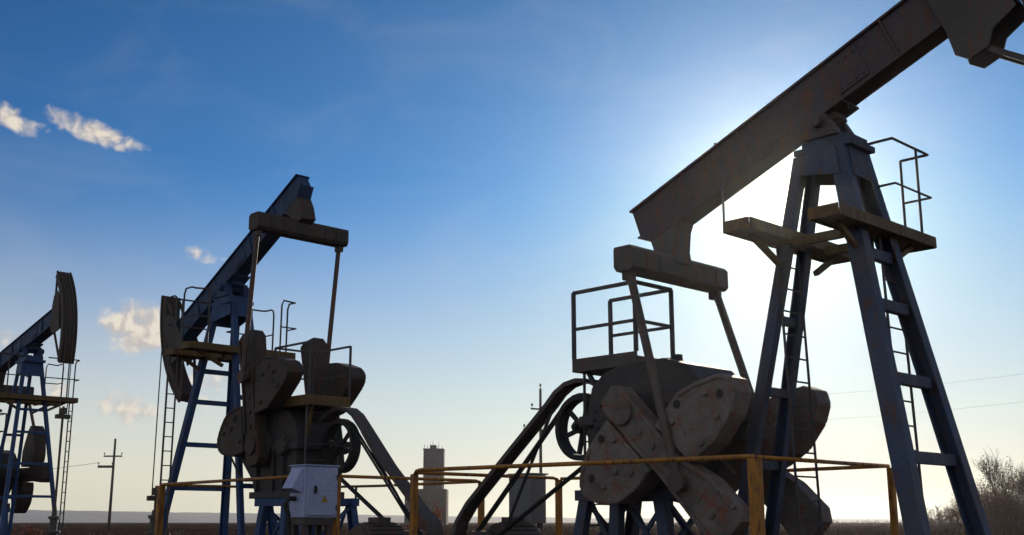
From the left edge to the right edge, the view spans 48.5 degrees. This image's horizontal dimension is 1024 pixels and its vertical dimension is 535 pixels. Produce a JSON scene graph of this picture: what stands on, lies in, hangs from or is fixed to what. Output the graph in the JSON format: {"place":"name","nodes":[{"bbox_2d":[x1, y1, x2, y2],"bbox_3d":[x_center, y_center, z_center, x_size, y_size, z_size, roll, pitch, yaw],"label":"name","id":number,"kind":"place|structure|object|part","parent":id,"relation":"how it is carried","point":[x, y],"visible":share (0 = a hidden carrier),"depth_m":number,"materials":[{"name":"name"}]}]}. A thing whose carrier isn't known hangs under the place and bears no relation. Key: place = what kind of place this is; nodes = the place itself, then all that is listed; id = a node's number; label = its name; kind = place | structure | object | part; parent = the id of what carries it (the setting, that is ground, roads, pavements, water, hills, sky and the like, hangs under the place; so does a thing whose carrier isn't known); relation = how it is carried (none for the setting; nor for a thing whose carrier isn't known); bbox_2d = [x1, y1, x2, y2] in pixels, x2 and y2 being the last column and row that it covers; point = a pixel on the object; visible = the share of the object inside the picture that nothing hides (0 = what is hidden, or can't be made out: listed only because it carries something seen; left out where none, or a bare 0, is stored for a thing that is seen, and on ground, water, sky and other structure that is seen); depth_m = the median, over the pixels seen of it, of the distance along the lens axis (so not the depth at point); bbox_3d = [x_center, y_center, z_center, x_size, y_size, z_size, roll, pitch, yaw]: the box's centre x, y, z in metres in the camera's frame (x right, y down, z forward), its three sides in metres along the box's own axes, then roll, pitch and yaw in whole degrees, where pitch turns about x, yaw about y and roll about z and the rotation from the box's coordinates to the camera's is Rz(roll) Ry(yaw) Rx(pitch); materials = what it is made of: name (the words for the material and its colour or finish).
{"place":"outdoors","nodes":[
{"label":"outdoors","id":0,"kind":"place"},
{"bbox_2d":[8,510,956,522],"bbox_3d":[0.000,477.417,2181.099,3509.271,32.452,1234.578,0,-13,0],"label":"hills","id":1,"kind":"structure","parent":0,"point":[37,516],"depth_m":2097.94,"materials":[{"name":"grey"}]},
{"bbox_2d":[0,0,1023,518],"label":"sky","id":2,"kind":"structure","parent":0,"point":[484,164],"materials":[{"name":"blue"}]},
{"bbox_2d":[8,522,1023,534],"bbox_3d":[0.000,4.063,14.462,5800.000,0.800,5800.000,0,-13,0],"label":"ground","id":3,"kind":"structure","parent":0,"point":[249,527],"depth_m":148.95,"materials":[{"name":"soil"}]},
{"bbox_2d":[11,523,41,534],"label":"bush","id":4,"kind":"object","parent":3,"relation":"on","point":[33,531],"visible":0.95,"depth_m":50.60,"materials":[{"name":"brown plant"}]},
{"bbox_2d":[0,270,79,534],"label":"pumpjack","id":5,"kind":"object","parent":3,"relation":"on","point":[62,313],"visible":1,"depth_m":29.54,"materials":[{"name":"blue metal"}]},
{"bbox_2d":[37,512,59,534],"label":"wellhead","id":6,"kind":"object","parent":3,"relation":"on","point":[53,518],"visible":1,"depth_m":26.97,"materials":[{"name":"grey metal"}]},
{"bbox_2d":[98,439,122,529],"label":"utility pole","id":7,"kind":"object","parent":3,"relation":"on","point":[112,466],"visible":0.99,"depth_m":110.10,"materials":[{"name":"brown wood"}]},
{"bbox_2d":[145,510,169,534],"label":"wellhead","id":8,"kind":"object","parent":3,"relation":"on","point":[151,524],"visible":0.56,"depth_m":22.75,"materials":[{"name":"grey metal"}]},
{"bbox_2d":[146,174,442,534],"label":"pumpjack","id":9,"kind":"object","parent":3,"relation":"on","point":[271,426],"visible":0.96,"depth_m":19.88,"materials":[{"name":"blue metal"}]},
{"bbox_2d":[282,464,339,534],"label":"control cabinet","id":10,"kind":"object","parent":3,"relation":"on","point":[312,497],"visible":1,"depth_m":15.93,"materials":[{"name":"grey metal"}]},
{"bbox_3d":[-2.676,3.158,15.996,0.500,0.650,0.023,12,-17,-43],"label":"door","id":11,"kind":"part","parent":10,"relation":"part of","materials":[{"name":"grey paint"}]},
{"bbox_2d":[154,475,484,534],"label":"guard fence","id":12,"kind":"object","parent":3,"relation":"on","point":[159,511],"visible":0.57,"depth_m":18.36,"materials":[{"name":"yellow metal"}]},
{"bbox_2d":[404,502,443,534],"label":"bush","id":13,"kind":"object","parent":3,"relation":"on","point":[422,525],"visible":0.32,"depth_m":56.53,"materials":[{"name":"brown plant"}]},
{"bbox_2d":[404,444,448,524],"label":"elevator tower","id":14,"kind":"structure","parent":3,"relation":"on","point":[433,455],"depth_m":397.22,"materials":[{"name":"grey concrete"}]},
{"bbox_2d":[509,473,547,532],"bbox_3d":[0.238,3.901,17.240,0.370,1.525,0.530,12,-17,-43],"label":"control cabinet","id":15,"kind":"object","parent":3,"relation":"on","point":[533,491],"visible":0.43,"depth_m":17.16,"materials":[{"name":"grey metal"}]},
{"bbox_2d":[523,384,542,534],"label":"utility pole","id":16,"kind":"object","parent":3,"relation":"on","point":[541,429],"visible":0.46,"depth_m":69.83,"materials":[{"name":"brown wood"}]},
{"bbox_2d":[409,454,898,534],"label":"guard fence","id":17,"kind":"object","parent":3,"relation":"on","point":[756,494],"visible":0.88,"depth_m":13.17,"materials":[{"name":"yellow metal"}]},
{"bbox_2d":[452,0,1023,534],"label":"pumpjack","id":18,"kind":"object","parent":3,"relation":"on","point":[648,404],"visible":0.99,"depth_m":12.91,"materials":[{"name":"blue metal"}]},
{"bbox_2d":[831,512,945,527],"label":"scrub","id":19,"kind":"object","parent":3,"relation":"on","point":[875,524],"visible":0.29,"depth_m":212.28,"materials":[{"name":"brown plant"}]},
{"bbox_2d":[928,505,958,528],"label":"bush","id":20,"kind":"object","parent":3,"relation":"on","point":[939,520],"visible":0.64,"depth_m":152.15,"materials":[{"name":"brown plant"}]},
{"bbox_2d":[940,494,964,529],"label":"bush","id":21,"kind":"object","parent":3,"relation":"on","point":[953,513],"visible":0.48,"depth_m":134.67,"materials":[{"name":"orange plant"}]},
{"bbox_2d":[947,492,986,528],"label":"bush","id":22,"kind":"object","parent":3,"relation":"on","point":[959,512],"visible":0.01,"depth_m":146.44,"materials":[{"name":"brown plant"}]},
{"bbox_2d":[954,471,1013,529],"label":"bush","id":23,"kind":"object","parent":3,"relation":"on","point":[987,486],"visible":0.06,"depth_m":120.41,"materials":[{"name":"orange plant"}]},
{"bbox_2d":[956,473,1023,531],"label":"bush","id":24,"kind":"object","parent":3,"relation":"on","point":[990,524],"visible":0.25,"depth_m":96.47,"materials":[{"name":"brown plant"}]},
{"bbox_2d":[971,446,1012,495],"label":"bare tree","id":25,"kind":"object","parent":3,"relation":"on","point":[985,471],"visible":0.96,"depth_m":108.77,"materials":[{"name":"brown plant"}]},
{"bbox_2d":[977,469,1023,531],"bbox_3d":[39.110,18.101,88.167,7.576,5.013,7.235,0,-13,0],"label":"bush","id":26,"kind":"object","parent":3,"relation":"on","point":[1013,512],"visible":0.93,"depth_m":88.09,"materials":[{"name":"brown plant"}]},
{"bbox_2d":[992,456,1021,493],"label":"bare tree","id":27,"kind":"object","parent":3,"relation":"on","point":[1011,476],"visible":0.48,"depth_m":123.01,"materials":[{"name":"brown plant"}]},
{"bbox_2d":[1008,468,1023,500],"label":"bare tree","id":28,"kind":"object","parent":3,"relation":"on","point":[1020,475],"visible":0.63,"depth_m":114.94,"materials":[{"name":"brown plant"}]}
]}

